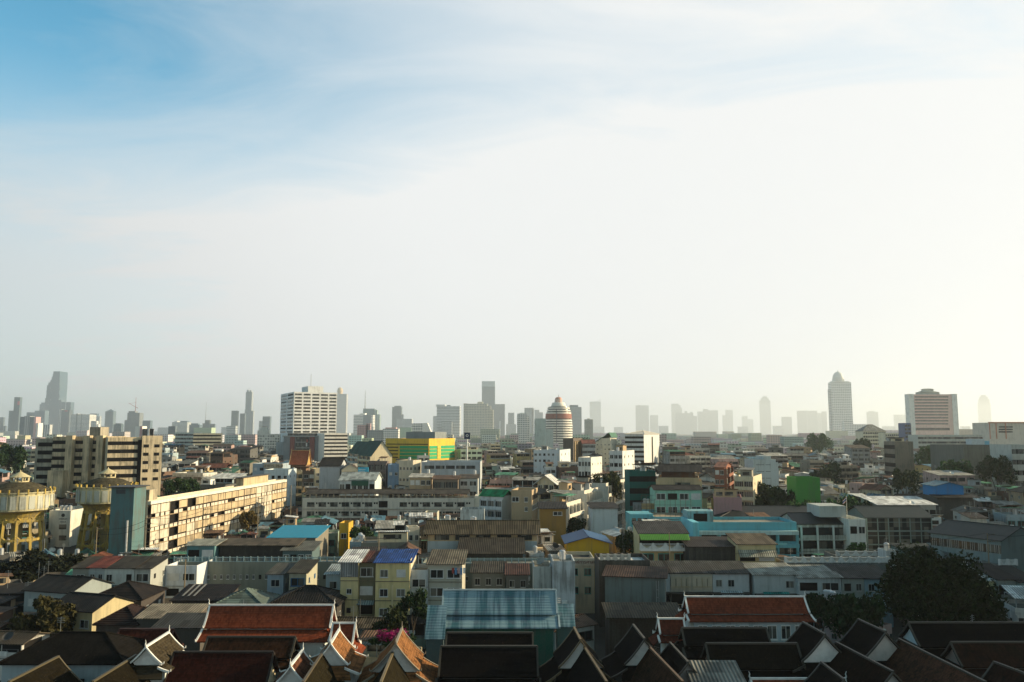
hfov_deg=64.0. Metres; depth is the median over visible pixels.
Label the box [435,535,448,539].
window
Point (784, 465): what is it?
shop row
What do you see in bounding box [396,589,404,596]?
window
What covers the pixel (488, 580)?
window
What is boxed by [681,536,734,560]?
shed row
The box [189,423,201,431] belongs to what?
office tower
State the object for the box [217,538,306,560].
shed row
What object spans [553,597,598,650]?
house
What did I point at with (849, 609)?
tree
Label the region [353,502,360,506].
window
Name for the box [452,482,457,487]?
window
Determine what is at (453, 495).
house
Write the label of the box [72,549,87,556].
house
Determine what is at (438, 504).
window
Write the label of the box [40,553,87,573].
tree
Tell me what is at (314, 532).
house
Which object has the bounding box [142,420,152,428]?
office tower
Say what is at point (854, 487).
shop row
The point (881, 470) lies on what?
house
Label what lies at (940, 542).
window
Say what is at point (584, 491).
shophouse
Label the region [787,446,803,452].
tenement
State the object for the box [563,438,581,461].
office block
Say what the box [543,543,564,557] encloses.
house
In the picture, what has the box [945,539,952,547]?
window
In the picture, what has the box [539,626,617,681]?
chapel
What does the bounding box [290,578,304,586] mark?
window
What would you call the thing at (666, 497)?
house
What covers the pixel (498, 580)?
window
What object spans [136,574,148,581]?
window
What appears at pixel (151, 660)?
house
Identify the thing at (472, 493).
window
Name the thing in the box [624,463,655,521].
scaffolded house
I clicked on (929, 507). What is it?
house
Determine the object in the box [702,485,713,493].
house
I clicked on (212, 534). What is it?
house
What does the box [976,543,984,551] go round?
window
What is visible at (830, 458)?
merchant house
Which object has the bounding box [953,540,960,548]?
window
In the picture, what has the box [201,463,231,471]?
house
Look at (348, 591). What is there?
window
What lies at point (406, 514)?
townhouse
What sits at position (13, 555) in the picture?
house
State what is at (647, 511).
school building
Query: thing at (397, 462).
shop row
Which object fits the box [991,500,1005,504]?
townhouse
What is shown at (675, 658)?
chapel
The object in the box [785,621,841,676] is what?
house
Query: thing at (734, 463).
merchant house
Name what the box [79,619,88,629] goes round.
window
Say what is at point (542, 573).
house
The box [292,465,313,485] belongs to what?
apartment block
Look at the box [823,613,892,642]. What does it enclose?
house
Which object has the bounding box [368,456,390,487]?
flats
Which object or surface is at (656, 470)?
shop row
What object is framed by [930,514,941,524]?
house
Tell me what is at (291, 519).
townhouse
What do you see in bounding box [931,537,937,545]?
window
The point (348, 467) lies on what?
house
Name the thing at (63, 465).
abandoned block
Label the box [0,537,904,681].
ground
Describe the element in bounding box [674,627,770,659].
roof
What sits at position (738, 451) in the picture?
tenement
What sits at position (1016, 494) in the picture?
townhouse
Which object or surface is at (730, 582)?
window
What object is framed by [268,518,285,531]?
house
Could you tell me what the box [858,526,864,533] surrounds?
window
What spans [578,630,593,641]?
window
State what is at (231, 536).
house
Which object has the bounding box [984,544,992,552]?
window
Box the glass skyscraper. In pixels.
[45,371,67,434]
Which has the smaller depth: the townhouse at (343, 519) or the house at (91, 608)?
the house at (91, 608)
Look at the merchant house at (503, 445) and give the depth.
853.43 m
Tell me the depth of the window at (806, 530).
205.94 m
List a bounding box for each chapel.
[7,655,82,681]
[91,654,150,681]
[117,628,183,645]
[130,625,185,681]
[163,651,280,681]
[202,636,299,677]
[274,643,313,681]
[302,649,343,681]
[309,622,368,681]
[357,624,437,681]
[373,651,409,681]
[435,645,540,681]
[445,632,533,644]
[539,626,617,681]
[565,646,609,681]
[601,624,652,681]
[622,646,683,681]
[659,642,697,681]
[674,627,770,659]
[700,642,805,681]
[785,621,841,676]
[803,661,845,681]
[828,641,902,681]
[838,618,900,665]
[885,638,986,681]
[895,621,1023,658]
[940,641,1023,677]
[981,661,1023,681]
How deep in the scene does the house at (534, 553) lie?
183.88 m
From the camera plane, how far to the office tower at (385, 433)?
1291.80 m
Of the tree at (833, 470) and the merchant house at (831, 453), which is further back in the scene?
the merchant house at (831, 453)
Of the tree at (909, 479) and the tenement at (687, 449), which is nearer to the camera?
the tree at (909, 479)
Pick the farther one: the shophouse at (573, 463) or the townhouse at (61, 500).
the shophouse at (573, 463)
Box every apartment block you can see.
[26,462,33,466]
[143,474,286,555]
[164,444,184,455]
[257,426,280,450]
[260,448,275,453]
[264,468,296,506]
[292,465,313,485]
[293,467,301,505]
[302,489,480,522]
[312,468,319,486]
[417,453,429,461]
[455,446,481,459]
[480,443,490,449]
[505,446,516,454]
[578,456,601,478]
[588,453,602,464]
[595,432,617,466]
[609,445,634,476]
[734,467,761,504]
[870,450,880,457]
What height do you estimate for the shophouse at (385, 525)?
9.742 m
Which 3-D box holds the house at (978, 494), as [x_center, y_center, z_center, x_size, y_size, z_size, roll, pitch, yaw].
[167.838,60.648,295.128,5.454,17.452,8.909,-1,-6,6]
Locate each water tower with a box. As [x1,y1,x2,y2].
[0,470,55,553]
[75,467,137,551]
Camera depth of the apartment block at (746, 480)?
259.82 m
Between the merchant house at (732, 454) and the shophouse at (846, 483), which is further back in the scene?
the merchant house at (732, 454)
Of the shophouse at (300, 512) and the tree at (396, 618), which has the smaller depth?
the tree at (396, 618)
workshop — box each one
[338,472,382,495]
[408,469,434,495]
[431,471,460,495]
[459,470,479,495]
[921,480,979,519]
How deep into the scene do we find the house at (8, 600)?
158.27 m
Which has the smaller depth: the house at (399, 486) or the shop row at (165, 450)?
the house at (399, 486)
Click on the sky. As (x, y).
(695, 205)
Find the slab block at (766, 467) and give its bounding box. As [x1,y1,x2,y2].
[744,455,778,487]
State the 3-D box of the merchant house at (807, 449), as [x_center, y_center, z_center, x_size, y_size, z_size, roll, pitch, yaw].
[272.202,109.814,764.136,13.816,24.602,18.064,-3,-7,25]
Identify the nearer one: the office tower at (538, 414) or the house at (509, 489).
the house at (509, 489)
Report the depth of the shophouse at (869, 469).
465.38 m
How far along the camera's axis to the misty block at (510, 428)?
6543.72 m
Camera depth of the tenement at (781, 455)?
577.91 m
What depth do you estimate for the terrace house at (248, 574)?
173.70 m
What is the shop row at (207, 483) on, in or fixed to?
on the ground
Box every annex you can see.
[425,605,446,678]
[555,604,575,648]
[807,503,866,550]
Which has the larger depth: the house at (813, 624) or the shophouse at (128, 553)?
the shophouse at (128, 553)
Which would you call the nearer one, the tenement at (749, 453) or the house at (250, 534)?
the house at (250, 534)
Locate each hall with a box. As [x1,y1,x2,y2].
[193,600,336,658]
[288,449,311,470]
[329,616,365,653]
[421,460,481,490]
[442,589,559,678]
[601,602,680,655]
[648,612,685,651]
[675,592,818,641]
[748,671,846,681]
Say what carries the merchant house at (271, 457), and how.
on the ground
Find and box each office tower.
[0,417,6,433]
[8,397,21,430]
[19,416,42,436]
[26,411,48,424]
[39,402,44,410]
[42,425,52,436]
[56,400,73,434]
[57,409,72,435]
[70,414,95,432]
[91,421,99,426]
[93,414,101,426]
[104,409,115,432]
[113,423,123,431]
[124,411,143,435]
[135,426,146,436]
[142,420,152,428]
[143,429,153,435]
[168,426,176,435]
[172,421,190,431]
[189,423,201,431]
[202,415,215,427]
[226,426,237,434]
[231,411,238,433]
[239,414,245,433]
[245,390,253,433]
[259,416,271,433]
[336,387,347,432]
[353,413,374,432]
[357,423,370,437]
[363,390,380,429]
[367,427,399,443]
[392,406,403,426]
[397,419,412,428]
[412,423,431,431]
[433,416,436,431]
[436,404,460,435]
[463,402,493,435]
[482,381,494,428]
[495,404,504,435]
[508,413,513,423]
[517,413,529,441]
[524,408,533,433]
[535,410,542,417]
[569,405,581,436]
[584,418,592,438]
[590,400,600,432]
[593,427,603,432]
[635,405,648,430]
[650,415,657,432]
[671,404,681,432]
[675,411,696,434]
[697,409,718,433]
[722,410,732,430]
[742,416,753,432]
[759,393,771,433]
[781,417,791,434]
[797,411,807,432]
[807,411,826,433]
[842,421,866,435]
[866,411,878,426]
[893,415,905,429]
[977,395,991,422]
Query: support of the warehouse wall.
on the ground
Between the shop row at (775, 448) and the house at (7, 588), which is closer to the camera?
the house at (7, 588)
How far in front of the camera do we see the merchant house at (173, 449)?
841.51 m
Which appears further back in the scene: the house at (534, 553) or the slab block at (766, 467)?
the slab block at (766, 467)
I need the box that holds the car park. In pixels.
[317,433,347,460]
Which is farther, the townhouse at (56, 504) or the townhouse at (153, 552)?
the townhouse at (56, 504)
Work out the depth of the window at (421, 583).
146.03 m
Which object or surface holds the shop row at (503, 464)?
on the ground
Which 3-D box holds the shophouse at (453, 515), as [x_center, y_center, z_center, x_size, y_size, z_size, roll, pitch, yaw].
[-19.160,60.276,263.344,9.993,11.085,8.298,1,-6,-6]
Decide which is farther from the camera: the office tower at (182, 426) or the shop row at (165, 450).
the office tower at (182, 426)
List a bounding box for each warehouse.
[424,520,542,557]
[457,537,525,557]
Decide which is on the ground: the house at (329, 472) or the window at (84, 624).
the house at (329, 472)
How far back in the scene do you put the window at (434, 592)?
146.86 m
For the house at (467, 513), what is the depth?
245.79 m
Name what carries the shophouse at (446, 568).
on the ground
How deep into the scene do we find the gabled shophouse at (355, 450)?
559.74 m
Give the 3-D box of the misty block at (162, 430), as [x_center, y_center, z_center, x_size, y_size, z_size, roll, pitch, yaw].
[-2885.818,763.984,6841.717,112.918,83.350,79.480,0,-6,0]
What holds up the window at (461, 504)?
in the apartment block at (385, 502)
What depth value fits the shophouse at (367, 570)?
147.02 m
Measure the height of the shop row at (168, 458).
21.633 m
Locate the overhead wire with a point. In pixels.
(843, 549)
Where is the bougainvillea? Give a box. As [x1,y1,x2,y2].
[368,628,416,647]
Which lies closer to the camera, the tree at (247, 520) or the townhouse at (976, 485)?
the tree at (247, 520)
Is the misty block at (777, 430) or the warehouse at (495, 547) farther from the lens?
the misty block at (777, 430)
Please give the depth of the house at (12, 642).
120.95 m
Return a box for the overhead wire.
[692,533,985,553]
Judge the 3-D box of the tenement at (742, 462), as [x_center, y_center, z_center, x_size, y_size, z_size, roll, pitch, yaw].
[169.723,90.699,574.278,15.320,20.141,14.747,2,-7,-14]
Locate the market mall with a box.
[385,432,454,462]
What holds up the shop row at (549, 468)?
on the ground
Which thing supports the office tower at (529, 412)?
on the ground
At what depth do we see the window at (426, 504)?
276.52 m
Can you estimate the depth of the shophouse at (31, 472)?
389.23 m
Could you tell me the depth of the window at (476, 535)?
192.01 m
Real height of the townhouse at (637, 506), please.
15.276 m
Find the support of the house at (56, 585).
on the ground
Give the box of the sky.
[0,0,1023,434]
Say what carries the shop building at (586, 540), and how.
on the ground
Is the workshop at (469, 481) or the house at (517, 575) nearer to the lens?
the house at (517, 575)
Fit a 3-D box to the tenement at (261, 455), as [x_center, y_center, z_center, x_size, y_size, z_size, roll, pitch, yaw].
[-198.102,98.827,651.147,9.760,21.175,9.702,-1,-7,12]
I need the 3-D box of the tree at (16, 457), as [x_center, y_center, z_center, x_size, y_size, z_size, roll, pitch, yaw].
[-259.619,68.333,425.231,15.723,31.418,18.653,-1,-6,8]
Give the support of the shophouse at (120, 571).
on the ground
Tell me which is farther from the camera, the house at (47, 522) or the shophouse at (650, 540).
the house at (47, 522)
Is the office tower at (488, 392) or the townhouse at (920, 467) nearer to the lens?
the townhouse at (920, 467)
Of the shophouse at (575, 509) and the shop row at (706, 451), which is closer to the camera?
the shophouse at (575, 509)
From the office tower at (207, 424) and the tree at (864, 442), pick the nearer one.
the tree at (864, 442)
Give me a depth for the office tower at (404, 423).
4835.89 m
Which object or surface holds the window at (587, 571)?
in the printing house at (584, 585)
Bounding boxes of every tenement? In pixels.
[30,449,34,461]
[162,451,177,458]
[162,461,180,464]
[186,450,211,462]
[188,445,197,450]
[198,445,209,449]
[212,444,233,451]
[233,454,237,463]
[258,452,267,458]
[284,460,315,467]
[484,450,497,462]
[489,442,500,450]
[662,442,677,463]
[663,450,685,463]
[679,446,692,453]
[685,452,710,472]
[708,443,719,453]
[711,457,734,458]
[730,451,755,456]
[733,447,742,456]
[740,457,754,466]
[755,449,768,454]
[760,453,787,459]
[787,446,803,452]
[789,463,799,470]
[803,453,818,459]
[822,448,844,454]
[834,454,851,463]
[844,445,869,465]
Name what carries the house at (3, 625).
on the ground
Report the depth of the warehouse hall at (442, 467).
341.25 m
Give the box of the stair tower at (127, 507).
[106,485,149,555]
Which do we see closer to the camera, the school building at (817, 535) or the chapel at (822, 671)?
the chapel at (822, 671)
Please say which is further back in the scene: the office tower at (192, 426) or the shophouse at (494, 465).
the office tower at (192, 426)
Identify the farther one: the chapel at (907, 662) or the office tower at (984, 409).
the office tower at (984, 409)
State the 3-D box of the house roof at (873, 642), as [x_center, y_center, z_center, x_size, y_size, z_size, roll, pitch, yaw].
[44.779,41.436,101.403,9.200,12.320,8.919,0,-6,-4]
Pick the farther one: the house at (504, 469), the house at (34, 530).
the house at (504, 469)
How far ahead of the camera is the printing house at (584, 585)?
165.58 m
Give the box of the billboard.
[358,467,368,471]
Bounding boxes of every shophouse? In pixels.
[0,522,33,551]
[13,464,33,474]
[26,469,33,481]
[34,562,66,581]
[70,556,104,575]
[86,556,123,579]
[102,556,152,587]
[119,552,132,555]
[134,556,170,586]
[161,464,178,471]
[218,468,241,472]
[255,526,272,537]
[258,522,273,526]
[281,507,301,518]
[338,549,369,615]
[347,441,367,461]
[356,551,379,616]
[357,441,392,466]
[372,549,418,616]
[374,520,406,530]
[404,513,436,563]
[410,564,428,614]
[426,549,467,604]
[442,511,459,519]
[479,489,510,519]
[488,463,496,476]
[509,468,523,477]
[511,487,537,519]
[512,476,541,488]
[528,473,558,478]
[545,489,583,532]
[556,479,602,529]
[570,462,577,466]
[577,470,624,523]
[632,521,689,560]
[641,519,668,520]
[650,561,671,601]
[662,561,714,609]
[702,481,714,489]
[706,561,751,594]
[725,533,777,561]
[742,562,798,594]
[745,509,770,516]
[779,485,786,494]
[789,565,843,597]
[800,456,823,471]
[824,564,866,598]
[840,479,876,490]
[847,493,866,496]
[851,565,893,626]
[860,464,878,474]
[875,463,884,467]
[877,480,892,487]
[893,494,915,495]
[958,501,987,522]
[963,486,974,493]
[992,500,1023,514]
[993,505,1023,527]
[995,485,1017,500]
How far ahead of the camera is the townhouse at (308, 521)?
228.29 m
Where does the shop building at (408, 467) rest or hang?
on the ground
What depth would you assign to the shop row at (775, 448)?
644.40 m
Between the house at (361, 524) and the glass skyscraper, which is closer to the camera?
the house at (361, 524)
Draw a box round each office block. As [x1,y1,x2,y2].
[48,505,95,546]
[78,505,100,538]
[175,432,201,455]
[193,433,222,447]
[534,418,545,446]
[534,445,569,473]
[545,429,552,447]
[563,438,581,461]
[580,439,595,456]
[625,430,659,462]
[855,424,885,446]
[878,433,898,447]
[898,423,911,440]
[972,422,1023,443]
[989,444,1023,490]
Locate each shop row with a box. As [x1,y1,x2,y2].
[160,477,175,496]
[161,467,174,476]
[161,475,171,483]
[162,445,169,452]
[162,454,176,462]
[172,469,216,483]
[185,456,203,462]
[196,476,235,490]
[209,451,232,465]
[230,447,257,462]
[238,458,260,465]
[239,460,259,475]
[304,486,317,491]
[391,458,411,463]
[482,463,492,478]
[483,486,509,488]
[486,453,509,463]
[489,472,520,487]
[496,461,510,477]
[512,452,529,466]
[519,460,533,466]
[524,447,551,459]
[544,462,555,477]
[561,471,575,478]
[635,466,658,473]
[693,447,709,455]
[705,464,714,472]
[768,444,782,453]
[778,462,795,470]
[783,453,808,462]
[795,472,812,475]
[808,468,818,472]
[849,477,876,492]
[870,456,884,465]
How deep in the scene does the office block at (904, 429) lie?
855.48 m
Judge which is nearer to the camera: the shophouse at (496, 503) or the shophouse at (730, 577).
the shophouse at (730, 577)
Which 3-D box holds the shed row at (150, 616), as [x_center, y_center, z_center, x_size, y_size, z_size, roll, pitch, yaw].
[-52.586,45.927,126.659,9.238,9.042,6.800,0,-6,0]
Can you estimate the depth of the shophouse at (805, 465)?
507.50 m
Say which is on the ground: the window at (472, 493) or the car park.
the car park
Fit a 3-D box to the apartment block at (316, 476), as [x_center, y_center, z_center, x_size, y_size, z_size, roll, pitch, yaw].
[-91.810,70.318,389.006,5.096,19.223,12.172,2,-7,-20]
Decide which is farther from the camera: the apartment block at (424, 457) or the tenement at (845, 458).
the tenement at (845, 458)
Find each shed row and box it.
[133,604,208,627]
[151,613,206,650]
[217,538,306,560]
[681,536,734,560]
[686,660,745,681]
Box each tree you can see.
[0,443,28,474]
[0,548,48,582]
[7,594,77,635]
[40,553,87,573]
[162,477,188,495]
[183,478,200,492]
[239,510,258,531]
[349,526,375,538]
[371,604,407,629]
[395,586,427,635]
[566,517,586,533]
[592,471,623,498]
[615,529,633,552]
[755,482,783,504]
[769,486,795,504]
[785,499,818,505]
[805,432,833,452]
[805,592,837,631]
[808,460,844,483]
[822,591,885,638]
[826,492,857,509]
[846,542,865,550]
[853,437,872,449]
[857,500,871,504]
[874,541,1009,626]
[892,467,919,493]
[914,445,930,464]
[935,459,973,473]
[974,454,1017,490]
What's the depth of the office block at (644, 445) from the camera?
561.14 m
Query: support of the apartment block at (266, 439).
on the ground
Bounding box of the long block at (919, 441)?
[908,435,982,448]
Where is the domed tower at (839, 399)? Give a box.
[828,370,852,430]
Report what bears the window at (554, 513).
in the wooden house at (552, 516)
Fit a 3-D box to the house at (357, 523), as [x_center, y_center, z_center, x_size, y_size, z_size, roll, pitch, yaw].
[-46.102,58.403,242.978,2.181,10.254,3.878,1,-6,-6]
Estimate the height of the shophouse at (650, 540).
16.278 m
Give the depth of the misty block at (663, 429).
11677.23 m
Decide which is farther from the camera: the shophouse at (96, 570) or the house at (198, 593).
the shophouse at (96, 570)
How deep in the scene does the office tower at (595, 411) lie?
18304.52 m
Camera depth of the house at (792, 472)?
466.08 m
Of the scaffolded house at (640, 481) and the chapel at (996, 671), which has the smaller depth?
the chapel at (996, 671)
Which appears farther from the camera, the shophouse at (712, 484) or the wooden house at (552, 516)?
the shophouse at (712, 484)
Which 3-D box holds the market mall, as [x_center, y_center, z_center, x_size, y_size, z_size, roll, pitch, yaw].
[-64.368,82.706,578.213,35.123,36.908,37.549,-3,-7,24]
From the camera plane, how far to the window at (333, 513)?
276.18 m
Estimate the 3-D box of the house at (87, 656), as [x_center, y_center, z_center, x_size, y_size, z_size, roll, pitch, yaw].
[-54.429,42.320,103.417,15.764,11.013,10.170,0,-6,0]
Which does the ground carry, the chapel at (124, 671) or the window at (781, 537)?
the chapel at (124, 671)
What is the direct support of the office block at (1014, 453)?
on the ground
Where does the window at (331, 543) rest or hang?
in the townhouse at (333, 542)
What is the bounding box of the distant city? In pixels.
[0,428,972,454]
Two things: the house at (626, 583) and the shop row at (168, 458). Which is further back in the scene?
the shop row at (168, 458)
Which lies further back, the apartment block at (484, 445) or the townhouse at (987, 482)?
the apartment block at (484, 445)
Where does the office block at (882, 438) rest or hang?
on the ground
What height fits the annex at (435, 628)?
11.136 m
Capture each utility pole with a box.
[144,517,151,549]
[184,559,185,586]
[202,508,209,538]
[257,497,262,537]
[378,531,384,550]
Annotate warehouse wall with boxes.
[930,439,991,486]
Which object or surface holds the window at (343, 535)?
in the house at (345, 526)
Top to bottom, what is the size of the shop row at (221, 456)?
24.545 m
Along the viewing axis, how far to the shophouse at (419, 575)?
146.18 m
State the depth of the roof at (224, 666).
96.27 m
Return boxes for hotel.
[280,386,336,441]
[545,395,572,445]
[904,388,958,434]
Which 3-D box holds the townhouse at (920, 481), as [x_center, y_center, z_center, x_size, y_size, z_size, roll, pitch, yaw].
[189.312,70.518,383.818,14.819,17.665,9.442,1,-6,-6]
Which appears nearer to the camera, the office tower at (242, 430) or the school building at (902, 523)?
the school building at (902, 523)
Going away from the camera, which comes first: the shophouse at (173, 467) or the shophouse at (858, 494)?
the shophouse at (858, 494)
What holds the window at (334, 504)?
in the apartment block at (385, 502)
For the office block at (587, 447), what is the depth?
540.55 m
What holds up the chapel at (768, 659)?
on the ground
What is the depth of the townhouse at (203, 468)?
395.40 m
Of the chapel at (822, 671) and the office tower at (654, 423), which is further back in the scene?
the office tower at (654, 423)
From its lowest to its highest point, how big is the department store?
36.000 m
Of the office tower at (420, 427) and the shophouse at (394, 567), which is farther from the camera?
the office tower at (420, 427)
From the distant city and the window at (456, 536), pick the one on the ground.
the distant city
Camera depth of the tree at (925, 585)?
133.12 m
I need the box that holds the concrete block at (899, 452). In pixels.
[884,437,913,474]
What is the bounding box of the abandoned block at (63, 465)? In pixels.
[33,427,162,497]
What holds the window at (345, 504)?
in the apartment block at (385, 502)
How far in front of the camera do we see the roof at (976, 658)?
98.54 m
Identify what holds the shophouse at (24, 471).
on the ground
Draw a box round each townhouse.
[0,468,9,481]
[0,573,22,586]
[41,539,54,557]
[45,493,58,512]
[54,496,64,507]
[65,569,72,574]
[131,549,162,555]
[168,551,186,558]
[181,466,212,471]
[282,515,302,525]
[284,506,297,519]
[297,507,334,521]
[301,518,320,524]
[314,519,338,555]
[336,515,359,522]
[349,533,364,548]
[351,546,386,550]
[361,530,409,548]
[385,516,401,519]
[405,512,424,520]
[515,467,533,474]
[536,487,552,519]
[556,461,577,478]
[633,498,648,510]
[699,472,714,482]
[702,485,713,508]
[778,468,788,477]
[828,484,837,491]
[836,461,858,482]
[839,493,860,503]
[852,474,890,483]
[858,480,892,495]
[914,464,930,476]
[918,473,922,486]
[951,501,990,520]
[959,479,985,495]
[978,507,992,513]
[981,481,991,488]
[987,521,1007,524]
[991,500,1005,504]
[1006,486,1023,509]
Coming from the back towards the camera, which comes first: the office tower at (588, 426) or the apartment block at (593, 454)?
the office tower at (588, 426)
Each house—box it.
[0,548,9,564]
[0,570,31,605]
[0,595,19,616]
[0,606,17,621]
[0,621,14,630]
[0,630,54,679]
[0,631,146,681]
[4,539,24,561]
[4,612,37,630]
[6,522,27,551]
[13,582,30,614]
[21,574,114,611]
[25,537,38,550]
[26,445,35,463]
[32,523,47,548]
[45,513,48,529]
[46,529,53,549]
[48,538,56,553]
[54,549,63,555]
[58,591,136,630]
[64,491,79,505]
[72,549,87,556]
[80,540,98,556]
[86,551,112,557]
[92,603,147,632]
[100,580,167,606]
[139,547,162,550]
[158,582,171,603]
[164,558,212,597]
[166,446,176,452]
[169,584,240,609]
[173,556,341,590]
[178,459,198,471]
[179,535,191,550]
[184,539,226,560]
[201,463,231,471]
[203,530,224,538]
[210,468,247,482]
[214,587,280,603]
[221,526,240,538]
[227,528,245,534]
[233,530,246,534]
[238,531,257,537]
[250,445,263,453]
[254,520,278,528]
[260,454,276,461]
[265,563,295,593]
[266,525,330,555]
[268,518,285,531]
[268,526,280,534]
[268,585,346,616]
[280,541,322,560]
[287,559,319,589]
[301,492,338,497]
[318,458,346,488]
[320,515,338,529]
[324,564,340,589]
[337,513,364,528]
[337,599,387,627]
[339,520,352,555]
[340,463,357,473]
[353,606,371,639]
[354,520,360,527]
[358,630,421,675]
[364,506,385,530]
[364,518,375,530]
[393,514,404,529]
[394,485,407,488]
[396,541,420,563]
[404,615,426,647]
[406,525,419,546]
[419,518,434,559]
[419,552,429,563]
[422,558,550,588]
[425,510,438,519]
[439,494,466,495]
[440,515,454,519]
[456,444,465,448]
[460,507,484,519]
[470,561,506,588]
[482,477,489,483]
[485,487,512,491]
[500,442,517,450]
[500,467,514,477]
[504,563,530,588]
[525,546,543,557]
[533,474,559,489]
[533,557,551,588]
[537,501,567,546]
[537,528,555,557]
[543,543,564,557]
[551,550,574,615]
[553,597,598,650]
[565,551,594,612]
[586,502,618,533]
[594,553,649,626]
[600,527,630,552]
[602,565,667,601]
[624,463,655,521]
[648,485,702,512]
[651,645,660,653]
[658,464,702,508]
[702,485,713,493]
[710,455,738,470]
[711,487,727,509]
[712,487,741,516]
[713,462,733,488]
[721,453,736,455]
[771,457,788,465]
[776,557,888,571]
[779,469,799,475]
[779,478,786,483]
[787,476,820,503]
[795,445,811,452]
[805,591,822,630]
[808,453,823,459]
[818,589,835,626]
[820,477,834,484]
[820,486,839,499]
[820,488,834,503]
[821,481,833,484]
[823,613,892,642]
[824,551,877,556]
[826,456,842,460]
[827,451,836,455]
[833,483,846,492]
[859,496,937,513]
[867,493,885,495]
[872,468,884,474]
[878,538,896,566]
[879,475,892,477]
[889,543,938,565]
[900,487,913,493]
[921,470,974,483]
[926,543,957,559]
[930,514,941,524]
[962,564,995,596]
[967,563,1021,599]
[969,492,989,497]
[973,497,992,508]
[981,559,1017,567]
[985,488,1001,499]
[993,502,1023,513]
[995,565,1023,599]
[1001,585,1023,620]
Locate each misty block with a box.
[157,427,167,433]
[221,427,226,434]
[506,424,515,434]
[614,427,622,432]
[659,426,667,433]
[737,427,747,432]
[773,426,783,434]
[882,426,895,429]
[960,426,970,428]
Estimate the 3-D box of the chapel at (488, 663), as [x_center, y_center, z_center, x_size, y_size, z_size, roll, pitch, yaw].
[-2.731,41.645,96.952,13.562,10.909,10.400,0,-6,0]
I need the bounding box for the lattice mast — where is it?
[622,490,624,549]
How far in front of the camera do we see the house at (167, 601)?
157.97 m
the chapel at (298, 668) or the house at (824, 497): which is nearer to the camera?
the chapel at (298, 668)
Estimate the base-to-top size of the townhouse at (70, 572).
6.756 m
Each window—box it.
[59,524,65,528]
[59,535,65,539]
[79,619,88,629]
[106,574,111,581]
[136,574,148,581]
[182,573,194,580]
[271,580,279,586]
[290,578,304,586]
[307,502,314,506]
[307,511,313,515]
[318,511,325,515]
[319,502,325,506]
[328,540,334,546]
[329,581,336,588]
[330,502,337,506]
[330,511,336,515]
[341,533,346,538]
[342,502,348,506]
[346,589,351,593]
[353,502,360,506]
[353,511,360,515]
[360,568,372,576]
[365,502,371,506]
[379,589,387,596]
[379,608,387,616]
[380,570,387,577]
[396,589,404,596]
[400,502,406,506]
[411,502,418,506]
[411,579,425,587]
[421,543,427,548]
[423,502,429,506]
[429,569,443,578]
[429,588,443,596]
[433,482,438,487]
[434,502,441,506]
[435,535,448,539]
[439,482,444,487]
[446,482,450,487]
[446,502,452,506]
[446,569,460,578]
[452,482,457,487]
[455,535,469,539]
[457,502,464,506]
[460,481,467,485]
[469,481,476,485]
[469,491,476,495]
[475,578,479,585]
[476,535,490,536]
[485,578,490,585]
[488,501,493,505]
[488,511,493,516]
[496,501,500,506]
[496,578,501,585]
[509,580,514,587]
[512,497,518,501]
[518,535,531,539]
[520,580,525,587]
[553,512,562,515]
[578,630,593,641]
[584,568,591,575]
[585,587,590,593]
[643,553,653,560]
[656,493,665,499]
[656,507,665,512]
[658,553,668,560]
[668,507,677,512]
[674,553,682,560]
[675,482,689,484]
[679,493,688,499]
[716,580,722,587]
[728,580,734,587]
[735,481,742,486]
[744,482,752,486]
[745,492,752,496]
[767,625,777,640]
[768,535,775,540]
[779,535,795,540]
[780,548,795,553]
[781,625,790,640]
[785,581,794,588]
[798,527,842,537]
[799,541,843,550]
[799,554,823,556]
[822,583,838,590]
[856,584,861,591]
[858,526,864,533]
[867,518,930,529]
[868,532,930,543]
[868,545,890,552]
[868,584,874,591]
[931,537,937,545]
[938,538,945,546]
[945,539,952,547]
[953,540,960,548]
[961,541,968,549]
[968,542,976,550]
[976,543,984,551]
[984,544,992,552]
[993,545,1000,553]
[1008,521,1015,525]
[1017,521,1023,526]
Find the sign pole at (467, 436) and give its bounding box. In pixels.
[464,433,469,459]
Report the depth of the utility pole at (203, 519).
210.20 m
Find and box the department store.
[276,433,318,460]
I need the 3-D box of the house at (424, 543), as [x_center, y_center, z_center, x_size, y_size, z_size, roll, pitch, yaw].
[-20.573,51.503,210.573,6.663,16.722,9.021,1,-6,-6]
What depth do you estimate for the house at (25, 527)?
222.75 m
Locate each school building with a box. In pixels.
[625,497,690,529]
[681,509,799,556]
[713,505,806,516]
[779,512,845,556]
[846,505,933,552]
[927,519,1023,571]
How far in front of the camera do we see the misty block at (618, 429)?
13690.54 m
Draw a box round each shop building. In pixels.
[252,462,289,474]
[388,464,398,488]
[399,457,420,488]
[561,529,612,588]
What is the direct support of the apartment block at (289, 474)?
on the ground
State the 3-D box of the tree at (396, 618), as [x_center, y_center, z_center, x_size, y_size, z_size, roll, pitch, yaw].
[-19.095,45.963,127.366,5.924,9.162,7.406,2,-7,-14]
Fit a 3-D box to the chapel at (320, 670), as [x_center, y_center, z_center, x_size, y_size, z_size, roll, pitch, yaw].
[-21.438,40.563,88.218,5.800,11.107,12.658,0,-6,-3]
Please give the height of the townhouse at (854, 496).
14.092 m
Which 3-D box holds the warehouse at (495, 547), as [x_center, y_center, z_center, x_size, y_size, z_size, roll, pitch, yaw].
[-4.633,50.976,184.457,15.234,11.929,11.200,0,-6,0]
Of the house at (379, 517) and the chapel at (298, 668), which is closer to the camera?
the chapel at (298, 668)
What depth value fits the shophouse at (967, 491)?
305.05 m
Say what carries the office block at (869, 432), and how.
on the ground

